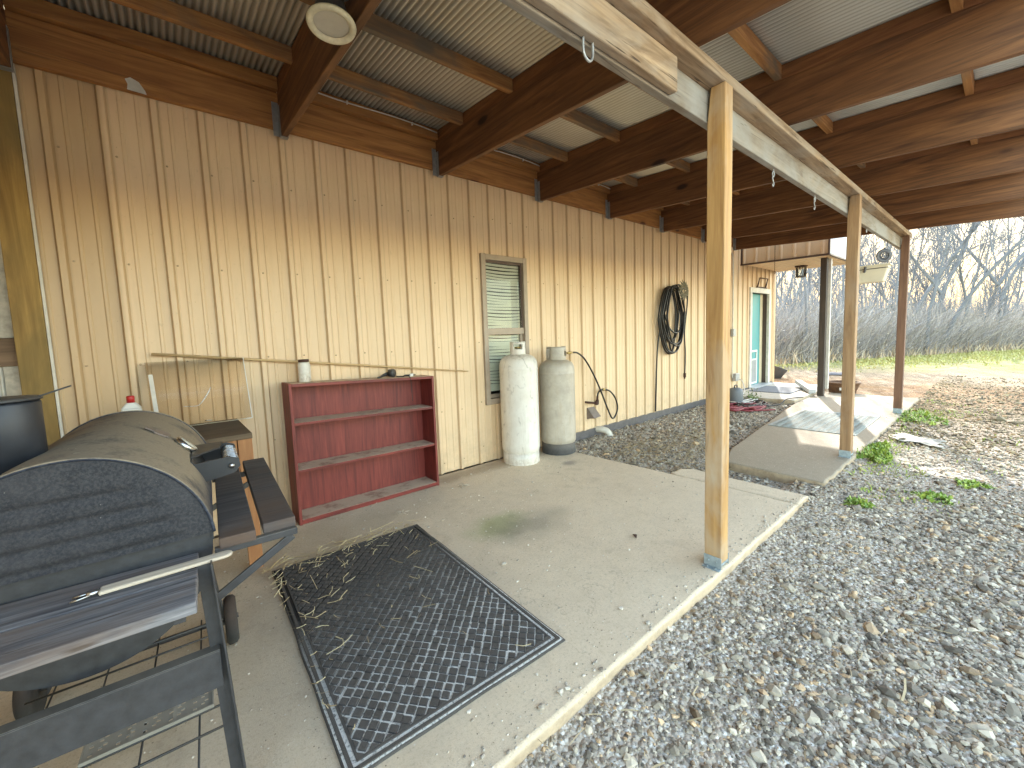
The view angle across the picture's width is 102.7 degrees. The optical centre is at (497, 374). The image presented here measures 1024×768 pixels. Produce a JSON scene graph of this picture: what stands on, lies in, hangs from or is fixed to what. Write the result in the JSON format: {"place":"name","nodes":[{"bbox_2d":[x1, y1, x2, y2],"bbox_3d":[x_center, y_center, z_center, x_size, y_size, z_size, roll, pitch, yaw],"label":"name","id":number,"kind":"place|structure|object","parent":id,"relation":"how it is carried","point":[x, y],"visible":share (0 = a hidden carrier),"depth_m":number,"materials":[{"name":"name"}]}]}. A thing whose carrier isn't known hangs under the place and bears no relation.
{"place":"outdoors","nodes":[
{"label":"outdoors","id":0,"kind":"place"},
{"bbox_2d":[0,448,798,767],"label":"pavement","id":1,"kind":"structure","parent":0,"point":[592,578],"depth_m":1.99,"materials":[{"name":"concrete"}]},
{"bbox_2d":[0,385,297,767],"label":"barrel grill","id":2,"kind":"object","parent":1,"relation":"on","point":[99,502],"visible":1,"depth_m":1.00,"materials":[{"name":"black metal"}]},
{"bbox_2d":[78,690,213,767],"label":"perforated plate","id":3,"kind":"object","parent":2,"relation":"on","point":[112,740],"visible":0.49,"depth_m":1.18,"materials":[{"name":"metal"}]},
{"bbox_2d":[70,550,232,603],"bbox_3d":[-0.824,0.486,0.996,0.303,0.014,0.034,-6,6,-36],"label":"grill tool","id":4,"kind":"object","parent":2,"relation":"on","point":[126,583],"visible":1,"depth_m":0.98,"materials":[{"name":"silver wood"}]},
{"bbox_2d":[190,419,263,567],"bbox_3d":[-1.799,0.721,2.306,0.695,0.772,0.620,-6,6,-39],"label":"wooden table","id":5,"kind":"object","parent":1,"relation":"on","point":[238,433],"visible":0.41,"depth_m":2.27,"materials":[{"name":"brown wood"}]},
{"bbox_2d":[121,395,141,410],"bbox_3d":[-1.973,0.231,2.212,0.084,0.232,0.057,-6,6,-39],"label":"bottle","id":6,"kind":"object","parent":5,"relation":"on","point":[131,404],"visible":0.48,"depth_m":2.19,"materials":[{"name":"white plastic"}]},
{"bbox_2d":[144,358,252,425],"bbox_3d":[-1.846,0.111,2.553,0.513,0.399,0.137,-6,6,-39],"label":"clear plastic sheet","id":7,"kind":"object","parent":5,"relation":"on","point":[153,393],"visible":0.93,"depth_m":2.39,"materials":[{"name":"plastic"}]},
{"bbox_2d":[281,375,438,525],"bbox_3d":[-1.019,0.504,3.209,1.110,0.985,0.210,-6,6,-39],"label":"bookshelf","id":8,"kind":"object","parent":1,"relation":"on","point":[354,444],"visible":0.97,"depth_m":3.22,"materials":[{"name":"red wood"}]},
{"bbox_2d":[297,359,311,381],"bbox_3d":[-1.373,-0.026,2.904,0.082,0.160,0.082,-6,6,-39],"label":"tin can","id":9,"kind":"object","parent":8,"relation":"on","point":[304,371],"visible":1,"depth_m":2.87,"materials":[{"name":"white paint"}]},
{"bbox_2d":[377,369,412,400],"bbox_3d":[-0.835,0.090,3.297,0.269,0.268,0.098,-4,5,-23],"label":"work lamp","id":10,"kind":"object","parent":8,"relation":"on","point":[390,373],"visible":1,"depth_m":3.28,"materials":[{"name":"black metal"}]},
{"bbox_2d":[272,524,564,767],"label":"floor mat","id":11,"kind":"object","parent":1,"relation":"on","point":[418,669],"visible":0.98,"depth_m":1.70,"materials":[{"name":"black rubber"}]},
{"bbox_2d":[262,519,419,573],"bbox_3d":[-0.883,1.019,2.531,1.015,0.035,0.212,-6,6,-35],"label":"straw","id":12,"kind":"object","parent":11,"relation":"on","point":[335,545],"visible":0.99,"depth_m":2.51,"materials":[{"name":"beige plant"}]},
{"bbox_2d":[269,525,530,729],"bbox_3d":[-0.504,1.046,1.993,0.924,0.037,1.382,-6,6,-39],"label":"straw","id":13,"kind":"object","parent":11,"relation":"on","point":[281,582],"visible":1,"depth_m":2.06,"materials":[{"name":"beige plant"}]},
{"bbox_2d":[101,456,785,767],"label":"grit","id":14,"kind":"object","parent":1,"relation":"on","point":[541,706],"visible":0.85,"depth_m":2.24,"materials":[{"name":"stone"}]},
{"bbox_2d":[499,341,539,465],"bbox_3d":[0.215,0.274,4.078,0.382,1.195,0.382,-2,5,-1],"label":"propane tank","id":15,"kind":"object","parent":1,"relation":"on","point":[518,373],"visible":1,"depth_m":3.93,"materials":[{"name":"white metal"}]},
{"bbox_2d":[539,346,575,455],"bbox_3d":[0.634,0.267,4.372,0.376,1.125,0.376,-2,5,7],"label":"propane tank","id":16,"kind":"object","parent":1,"relation":"on","point":[557,399],"visible":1,"depth_m":4.23,"materials":[{"name":"grey metal"}]},
{"bbox_2d":[435,490,798,766],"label":"grit","id":17,"kind":"object","parent":1,"relation":"on","point":[559,691],"visible":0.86,"depth_m":1.54,"materials":[{"name":"stone"}]},
{"bbox_2d":[701,81,732,571],"bbox_3d":[1.100,-0.182,2.058,0.119,2.387,0.089,-6,6,-39],"label":"wooden post","id":18,"kind":"object","parent":1,"relation":"on","point":[719,207],"visible":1,"depth_m":2.03,"materials":[{"name":"brown wood"}]},
{"bbox_2d":[214,350,1023,767],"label":"ground","id":19,"kind":"structure","parent":0,"point":[918,380],"depth_m":1.80,"materials":[{"name":"grey gravel"}]},
{"bbox_2d":[0,5,846,535],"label":"metal building","id":20,"kind":"structure","parent":19,"relation":"on","point":[136,231],"depth_m":2.95,"materials":[{"name":"beige paint"}]},
{"bbox_2d":[151,353,467,371],"bbox_3d":[-1.179,-0.076,3.176,2.292,0.301,0.020,-6,6,-39],"label":"wood rod","id":21,"kind":"object","parent":20,"relation":"attached to","point":[230,358],"visible":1,"depth_m":2.88,"materials":[{"name":"brown wood"}]},
{"bbox_2d":[479,253,529,404],"bbox_3d":[0.105,-0.451,4.348,0.860,1.600,0.234,-6,6,-39],"label":"window","id":22,"kind":"structure","parent":20,"relation":"in","point":[503,279],"depth_m":4.22,"materials":[{"name":"grey glass"}]},
{"bbox_2d":[0,0,1023,250],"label":"porch roof","id":23,"kind":"structure","parent":20,"relation":"attached to","point":[902,116],"depth_m":2.58,"materials":[{"name":"brown wood"}]},
{"bbox_2d":[306,0,356,44],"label":"recessed light","id":24,"kind":"object","parent":23,"relation":"attached to","point":[331,22],"visible":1,"depth_m":1.65,"materials":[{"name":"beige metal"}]},
{"bbox_2d":[859,241,893,283],"bbox_3d":[4.660,-1.398,5.139,0.235,0.502,0.414,-6,6,-39],"label":"hanging planter","id":25,"kind":"object","parent":23,"relation":"hanging from","point":[875,273],"visible":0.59,"depth_m":5.06,"materials":[{"name":"beige metal"}]},
{"bbox_2d":[876,244,891,261],"bbox_3d":[4.662,-1.463,4.944,0.162,0.221,0.023,-1,5,19],"label":"spiral ornament","id":26,"kind":"object","parent":23,"relation":"hanging from","point":[884,250],"visible":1,"depth_m":4.94,"materials":[{"name":"grey metal"}]},
{"bbox_2d":[566,351,617,418],"bbox_3d":[1.144,0.158,4.955,0.097,0.921,1.150,2,7,43],"label":"gas hose","id":27,"kind":"object","parent":20,"relation":"attached to","point":[583,357],"visible":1,"depth_m":5.09,"materials":[{"name":"black rubber"}]},
{"bbox_2d":[667,280,687,300],"bbox_3d":[2.678,-1.243,6.101,0.307,0.307,0.272,-6,6,-39],"label":"hose hanger","id":28,"kind":"object","parent":20,"relation":"attached to","point":[684,294],"visible":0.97,"depth_m":6.00,"materials":[{"name":"beige metal"}]},
{"bbox_2d":[655,284,688,410],"bbox_3d":[2.662,-0.413,6.185,0.908,1.865,0.154,-6,6,-39],"label":"garden hose","id":29,"kind":"object","parent":28,"relation":"hanging from","point":[665,329],"visible":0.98,"depth_m":6.05,"materials":[{"name":"black rubber"}]},
{"bbox_2d":[730,378,757,402],"bbox_3d":[4.308,0.293,7.170,0.444,0.314,1.192,2,7,42],"label":"white cord","id":30,"kind":"object","parent":20,"relation":"attached to","point":[747,399],"visible":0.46,"depth_m":6.92,"materials":[{"name":"white plastic"}]},
{"bbox_2d":[748,287,770,388],"bbox_3d":[5.406,-0.742,8.568,1.110,2.070,0.155,-6,6,-39],"label":"door","id":31,"kind":"structure","parent":20,"relation":"in","point":[759,304],"depth_m":8.75,"materials":[{"name":"teal plastic"}]},
{"bbox_2d":[795,265,807,277],"bbox_3d":[5.945,-2.016,8.034,0.210,0.220,0.210,-6,6,-39],"label":"lantern","id":32,"kind":"object","parent":20,"relation":"attached to","point":[804,271],"visible":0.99,"depth_m":8.01,"materials":[{"name":"metal"}]},
{"bbox_2d":[587,426,737,473],"bbox_3d":[1.965,0.769,4.515,1.870,0.145,1.488,-6,6,-39],"label":"straw","id":33,"kind":"object","parent":19,"relation":"on","point":[658,451],"visible":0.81,"depth_m":4.34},
{"bbox_2d":[575,402,897,514],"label":"gravel","id":34,"kind":"structure","parent":19,"relation":"on","point":[659,439],"depth_m":4.90,"materials":[{"name":"grey gravel"}]},
{"bbox_2d":[730,384,742,402],"bbox_3d":[3.970,0.349,6.842,0.216,0.360,0.216,-6,6,-39],"label":"canister","id":35,"kind":"object","parent":34,"relation":"on","point":[736,393],"visible":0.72,"depth_m":6.76,"materials":[{"name":"grey metal"}]},
{"bbox_2d":[729,401,775,411],"bbox_3d":[3.959,0.506,6.604,1.066,0.066,0.749,-3,5,-14],"label":"red cord","id":36,"kind":"object","parent":34,"relation":"on","point":[733,407],"visible":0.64,"depth_m":6.34,"materials":[{"name":"red plastic"}]},
{"bbox_2d":[735,397,802,406],"bbox_3d":[4.427,0.449,6.846,1.417,0.091,0.463,-4,5,-24],"label":"black cord","id":37,"kind":"object","parent":34,"relation":"on","point":[758,402],"visible":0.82,"depth_m":6.63,"materials":[{"name":"black rubber"}]},
{"bbox_2d":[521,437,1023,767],"bbox_3d":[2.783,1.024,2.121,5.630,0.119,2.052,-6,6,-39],"label":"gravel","id":38,"kind":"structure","parent":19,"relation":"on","point":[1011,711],"depth_m":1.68,"materials":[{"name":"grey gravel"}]},
{"bbox_2d":[538,443,1023,767],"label":"straw","id":39,"kind":"object","parent":38,"relation":"on","point":[729,677],"visible":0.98,"depth_m":1.80,"materials":[{"name":"beige plant"}]},
{"bbox_2d":[774,366,787,378],"bbox_3d":[7.314,-0.042,10.826,0.500,0.310,0.500,12,12,-39],"label":"grey tub","id":40,"kind":"object","parent":19,"relation":"on","point":[779,372],"visible":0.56,"depth_m":10.63,"materials":[{"name":"grey plastic"}]},
{"bbox_2d":[743,382,828,404],"bbox_3d":[5.463,0.375,7.895,2.431,0.152,1.063,-6,6,-39],"label":"door step","id":41,"kind":"object","parent":19,"relation":"on","point":[775,397],"depth_m":7.27,"materials":[{"name":"concrete"}]},
{"bbox_2d":[749,386,802,393],"bbox_3d":[5.382,0.294,7.896,0.900,0.014,0.670,-6,6,-39],"label":"door mat","id":42,"kind":"object","parent":41,"relation":"on","point":[779,389],"depth_m":7.82,"materials":[{"name":"grey fabric"}]},
{"bbox_2d":[795,380,815,392],"bbox_3d":[5.806,0.225,7.752,0.105,0.139,0.961,0,5,24],"label":"downspout extension","id":43,"kind":"object","parent":41,"relation":"on","point":[806,387],"visible":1,"depth_m":7.62,"materials":[{"name":"metal"}]},
{"bbox_2d":[777,271,794,316],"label":"bare tree","id":44,"kind":"object","parent":19,"relation":"on","point":[785,282],"visible":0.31,"depth_m":20.24,"materials":[{"name":"grey plant"}]},
{"bbox_2d":[781,270,794,321],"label":"bare tree","id":45,"kind":"object","parent":19,"relation":"on","point":[787,296],"visible":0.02,"depth_m":19.48,"materials":[{"name":"grey plant"}]},
{"bbox_2d":[777,269,802,327],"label":"bare tree","id":46,"kind":"object","parent":19,"relation":"on","point":[793,305],"depth_m":18.81,"materials":[{"name":"grey plant"}]},
{"bbox_2d":[787,268,815,325],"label":"bare tree","id":47,"kind":"object","parent":19,"relation":"on","point":[808,284],"visible":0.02,"depth_m":25.65,"materials":[{"name":"grey plant"}]},
{"bbox_2d":[801,268,810,361],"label":"bare tree","id":48,"kind":"object","parent":19,"relation":"on","point":[805,303],"visible":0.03,"depth_m":16.05,"materials":[{"name":"grey plant"}]},
{"bbox_2d":[798,267,835,293],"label":"bare tree","id":49,"kind":"object","parent":19,"relation":"on","point":[814,283],"visible":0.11,"depth_m":25.79,"materials":[{"name":"grey plant"}]},
{"bbox_2d":[809,267,838,326],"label":"bare tree","id":50,"kind":"object","parent":19,"relation":"on","point":[813,270],"visible":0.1,"depth_m":18.45,"materials":[{"name":"grey plant"}]},
{"bbox_2d":[842,265,844,318],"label":"bare tree","id":51,"kind":"object","parent":19,"relation":"on","point":[843,269],"depth_m":20.65,"materials":[{"name":"grey plant"}]},
{"bbox_2d":[828,380,861,393],"bbox_3d":[6.410,0.253,7.624,0.537,0.235,0.524,-6,6,-39],"label":"wicker planter","id":52,"kind":"object","parent":19,"relation":"on","point":[834,386],"visible":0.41,"depth_m":7.54,"materials":[{"name":"brown wicker"}]},
{"bbox_2d":[832,235,880,313],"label":"bare tree","id":53,"kind":"object","parent":19,"relation":"on","point":[862,263],"visible":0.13,"depth_m":26.27,"materials":[{"name":"grey plant"}]},
{"bbox_2d":[843,495,875,508],"bbox_3d":[2.598,0.918,2.944,0.200,0.078,0.183,-6,6,-39],"label":"weed clump","id":54,"kind":"object","parent":19,"relation":"on","point":[862,503],"visible":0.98,"depth_m":2.94,"materials":[{"name":"green plant"}]},
{"bbox_2d":[840,235,897,310],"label":"bare tree","id":55,"kind":"object","parent":19,"relation":"on","point":[880,292],"visible":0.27,"depth_m":25.14,"materials":[{"name":"grey plant"}]},
{"bbox_2d":[860,234,889,313],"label":"bare tree","id":56,"kind":"object","parent":19,"relation":"on","point":[875,263],"visible":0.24,"depth_m":24.23,"materials":[{"name":"grey plant"}]},
{"bbox_2d":[856,440,893,463],"bbox_3d":[3.797,0.757,4.122,0.930,0.125,0.324,-6,6,-39],"label":"weed clump","id":57,"kind":"object","parent":19,"relation":"on","point":[879,453],"visible":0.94,"depth_m":3.96,"materials":[{"name":"green plant"}]},
{"bbox_2d":[863,235,893,314],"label":"bare tree","id":58,"kind":"object","parent":19,"relation":"on","point":[875,260],"visible":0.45,"depth_m":25.77,"materials":[{"name":"grey plant"}]},
{"bbox_2d":[862,242,919,288],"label":"bare tree","id":59,"kind":"object","parent":19,"relation":"on","point":[893,260],"visible":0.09,"depth_m":36.06,"materials":[{"name":"grey plant"}]},
{"bbox_2d":[861,233,925,303],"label":"bare tree","id":60,"kind":"object","parent":19,"relation":"on","point":[871,236],"visible":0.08,"depth_m":40.27,"materials":[{"name":"grey plant"}]},
{"bbox_2d":[867,238,923,312],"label":"bare tree","id":61,"kind":"object","parent":19,"relation":"on","point":[896,267],"visible":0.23,"depth_m":29.52,"materials":[{"name":"grey plant"}]},
{"bbox_2d":[775,288,1021,361],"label":"undergrowth","id":62,"kind":"object","parent":19,"relation":"on","point":[895,334],"visible":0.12,"depth_m":19.42,"materials":[{"name":"grey plant"}]},
{"bbox_2d":[774,247,1023,364],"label":"undergrowth","id":63,"kind":"object","parent":19,"relation":"on","point":[995,335],"visible":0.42,"depth_m":19.09,"materials":[{"name":"grey plant"}]},
{"bbox_2d":[775,235,1023,327],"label":"woods","id":64,"kind":"object","parent":19,"relation":"on","point":[876,296],"visible":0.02,"depth_m":29.26,"materials":[{"name":"grey plant"}]},
{"bbox_2d":[895,230,909,309],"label":"bare tree","id":65,"kind":"object","parent":19,"relation":"on","point":[896,289],"visible":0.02,"depth_m":19.41,"materials":[{"name":"grey plant"}]},
{"bbox_2d":[875,237,936,332],"bbox_3d":[18.099,-4.168,18.481,2.016,7.466,1.240,0,5,23],"label":"bare tree","id":66,"kind":"object","parent":19,"relation":"on","point":[893,279],"visible":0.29,"depth_m":18.72,"materials":[{"name":"grey plant"}]},
{"bbox_2d":[886,408,948,424],"bbox_3d":[5.681,0.550,5.562,1.348,0.103,0.641,-6,6,-39],"label":"weed clump","id":67,"kind":"object","parent":19,"relation":"on","point":[914,414],"visible":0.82,"depth_m":5.39,"materials":[{"name":"green plant"}]},
{"bbox_2d":[891,244,945,319],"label":"bare tree","id":68,"kind":"object","parent":19,"relation":"on","point":[918,279],"visible":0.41,"depth_m":25.31,"materials":[{"name":"grey plant"}]},
{"bbox_2d":[887,225,957,305],"bbox_3d":[20.669,-4.743,20.626,2.438,8.250,3.119,-5,6,-28],"label":"bare tree","id":69,"kind":"object","parent":19,"relation":"on","point":[923,235],"visible":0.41,"depth_m":20.27,"materials":[{"name":"grey plant"}]},
{"bbox_2d":[909,267,944,318],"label":"bare tree","id":70,"kind":"object","parent":19,"relation":"on","point":[924,289],"visible":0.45,"depth_m":25.42,"materials":[{"name":"grey plant"}]},
{"bbox_2d":[910,231,945,314],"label":"bare tree","id":71,"kind":"object","parent":19,"relation":"on","point":[928,255],"visible":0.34,"depth_m":27.13,"materials":[{"name":"grey plant"}]},
{"bbox_2d":[904,489,953,505],"bbox_3d":[3.238,0.915,3.080,0.268,0.081,0.266,-6,6,-39],"label":"weed clump","id":72,"kind":"object","parent":19,"relation":"on","point":[930,495],"visible":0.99,"depth_m":3.04,"materials":[{"name":"green plant"}]},
{"bbox_2d":[876,221,986,324],"bbox_3d":[22.742,-5.902,21.134,7.847,10.351,2.440,-2,5,0],"label":"bare tree","id":73,"kind":"object","parent":19,"relation":"on","point":[939,291],"visible":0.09,"depth_m":21.58,"materials":[{"name":"grey plant"}]},
{"bbox_2d":[845,399,1019,517],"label":"grass","id":74,"kind":"structure","parent":19,"relation":"on","point":[864,489],"depth_m":3.76,"materials":[{"name":"green plant"}]},
{"bbox_2d":[909,231,968,312],"bbox_3d":[40.171,-7.578,37.417,3.730,10.489,3.265,-5,6,-27],"label":"bare tree","id":75,"kind":"object","parent":19,"relation":"on","point":[933,267],"visible":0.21,"depth_m":37.10,"materials":[{"name":"grey plant"}]},
{"bbox_2d":[878,374,1023,460],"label":"gravel","id":76,"kind":"structure","parent":19,"relation":"on","point":[1001,418],"depth_m":5.30,"materials":[{"name":"beige gravel"}]},
{"bbox_2d":[889,433,946,447],"bbox_3d":[4.574,0.709,4.468,0.408,0.056,0.415,-6,6,-39],"label":"crumpled cloth","id":77,"kind":"object","parent":76,"relation":"on","point":[924,441],"visible":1,"depth_m":4.46,"materials":[{"name":"white fabric"}]},
{"bbox_2d":[918,224,983,354],"bbox_3d":[21.036,-4.832,18.913,2.787,8.612,3.183,-2,5,-2],"label":"bare tree","id":78,"kind":"object","parent":19,"relation":"on","point":[940,268],"visible":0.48,"depth_m":19.45,"materials":[{"name":"grey plant"}]},
{"bbox_2d":[935,273,974,306],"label":"bare tree","id":79,"kind":"object","parent":19,"relation":"on","point":[954,285],"visible":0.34,"depth_m":39.28,"materials":[{"name":"grey plant"}]},
{"bbox_2d":[938,224,984,313],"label":"bare tree","id":80,"kind":"object","parent":19,"relation":"on","point":[952,267],"visible":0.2,"depth_m":22.17,"materials":[{"name":"grey plant"}]},
{"bbox_2d":[910,222,1013,316],"bbox_3d":[31.048,-7.699,27.646,5.340,12.612,5.510,0,5,23],"label":"bare tree","id":81,"kind":"object","parent":19,"relation":"on","point":[960,251],"visible":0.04,"depth_m":26.80,"materials":[{"name":"grey plant"}]},
{"bbox_2d":[910,218,1023,322],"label":"bare tree","id":82,"kind":"object","parent":19,"relation":"on","point":[929,288],"visible":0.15,"depth_m":21.65,"materials":[{"name":"grey plant"}]},
{"bbox_2d":[910,216,1023,321],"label":"bare tree","id":83,"kind":"object","parent":19,"relation":"on","point":[992,277],"visible":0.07,"depth_m":23.59,"materials":[{"name":"grey plant"}]},
{"bbox_2d":[931,220,1011,328],"bbox_3d":[24.618,-5.332,21.740,4.052,9.027,2.879,-4,5,-21],"label":"bare tree","id":84,"kind":"object","parent":19,"relation":"on","point":[961,273],"visible":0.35,"depth_m":21.58,"materials":[{"name":"grey plant"}]},
{"bbox_2d":[955,477,995,488],"bbox_3d":[3.777,0.871,3.286,0.224,0.075,0.213,-2,5,7],"label":"weed clump","id":85,"kind":"object","parent":19,"relation":"on","point":[966,482],"visible":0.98,"depth_m":3.24,"materials":[{"name":"green plant"}]},
{"bbox_2d":[955,221,1003,347],"bbox_3d":[24.896,-4.887,21.286,1.965,7.990,1.657,-5,6,-30],"label":"bare tree","id":86,"kind":"object","parent":19,"relation":"on","point":[973,281],"visible":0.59,"depth_m":21.29,"materials":[{"name":"grey plant"}]},
{"bbox_2d":[937,217,1023,352],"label":"bare tree","id":87,"kind":"object","parent":19,"relation":"on","point":[979,283],"visible":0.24,"depth_m":19.52,"materials":[{"name":"grey plant"}]},
{"bbox_2d":[969,231,1006,293],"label":"bare tree","id":88,"kind":"object","parent":19,"relation":"on","point":[991,262],"visible":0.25,"depth_m":29.42,"materials":[{"name":"grey plant"}]},
{"bbox_2d":[976,276,1011,325],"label":"bare tree","id":89,"kind":"object","parent":19,"relation":"on","point":[993,301],"visible":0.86,"depth_m":22.67,"materials":[{"name":"grey plant"}]},
{"bbox_2d":[968,220,1022,317],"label":"bare tree","id":90,"kind":"object","parent":19,"relation":"on","point":[985,259],"visible":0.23,"depth_m":23.64,"materials":[{"name":"grey plant"}]},
{"bbox_2d":[979,218,1015,325],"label":"bare tree","id":91,"kind":"object","parent":19,"relation":"on","point":[1008,238],"visible":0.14,"depth_m":25.16,"materials":[{"name":"grey plant"}]},
{"bbox_2d":[975,237,1023,307],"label":"bare tree","id":92,"kind":"object","parent":19,"relation":"on","point":[1019,285],"visible":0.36,"depth_m":32.01,"materials":[{"name":"grey plant"}]},
{"bbox_2d":[979,249,1022,308],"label":"bare tree","id":93,"kind":"object","parent":19,"relation":"on","point":[1002,273],"visible":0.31,"depth_m":27.92,"materials":[{"name":"grey plant"}]},
{"bbox_2d":[982,218,1023,327],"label":"bare tree","id":94,"kind":"object","parent":19,"relation":"on","point":[1006,250],"visible":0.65,"depth_m":22.82,"materials":[{"name":"grey plant"}]},
{"bbox_2d":[987,219,1021,315],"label":"bare tree","id":95,"kind":"object","parent":19,"relation":"on","point":[1005,246],"visible":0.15,"depth_m":32.93,"materials":[{"name":"grey plant"}]},
{"bbox_2d":[993,219,1023,309],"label":"bare tree","id":96,"kind":"object","parent":19,"relation":"on","point":[1007,248],"visible":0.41,"depth_m":28.81,"materials":[{"name":"grey plant"}]},
{"bbox_2d":[996,217,1023,315],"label":"bare tree","id":97,"kind":"object","parent":19,"relation":"on","point":[1020,264],"visible":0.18,"depth_m":24.52,"materials":[{"name":"grey plant"}]},
{"bbox_2d":[670,469,807,507],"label":"pavement","id":98,"kind":"structure","parent":0,"point":[758,489],"depth_m":3.17,"materials":[{"name":"concrete"}]},
{"bbox_2d":[729,392,919,486],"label":"path","id":99,"kind":"structure","parent":0,"point":[782,454],"depth_m":4.30,"materials":[{"name":"concrete"}]},
{"bbox_2d":[768,409,880,435],"bbox_3d":[4.284,0.603,5.360,1.440,0.014,0.860,-6,6,-39],"label":"walkway mat","id":100,"kind":"object","parent":99,"relation":"on","point":[817,420],"visible":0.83,"depth_m":5.29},
{"bbox_2d":[817,257,832,395],"bbox_3d":[5.748,-0.819,7.209,0.158,2.410,0.130,-6,6,-39],"label":"canopy post","id":101,"kind":"object","parent":99,"relation":"on","point":[824,324],"visible":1,"depth_m":7.18,"materials":[{"name":"brown wood"}]},
{"bbox_2d":[838,194,861,457],"bbox_3d":[3.253,-0.414,3.784,0.119,2.395,0.089,-6,6,-39],"label":"wooden post","id":102,"kind":"object","parent":99,"relation":"on","point":[854,220],"visible":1,"depth_m":3.76,"materials":[{"name":"beige wood"}]},
{"bbox_2d":[892,235,910,412],"bbox_3d":[5.503,-0.660,5.588,0.119,2.395,0.089,-6,6,-39],"label":"wooden post","id":103,"kind":"object","parent":99,"relation":"on","point":[901,324],"visible":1,"depth_m":5.57,"materials":[{"name":"red wood"}]},
{"bbox_2d":[775,348,1023,371],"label":"grass","id":104,"kind":"structure","parent":0,"point":[948,357],"depth_m":16.39,"materials":[{"name":"green plant"}]},
{"bbox_2d":[776,217,1023,312],"label":"sky","id":105,"kind":"structure","parent":0,"point":[1018,228],"materials":[{"name":"white"}]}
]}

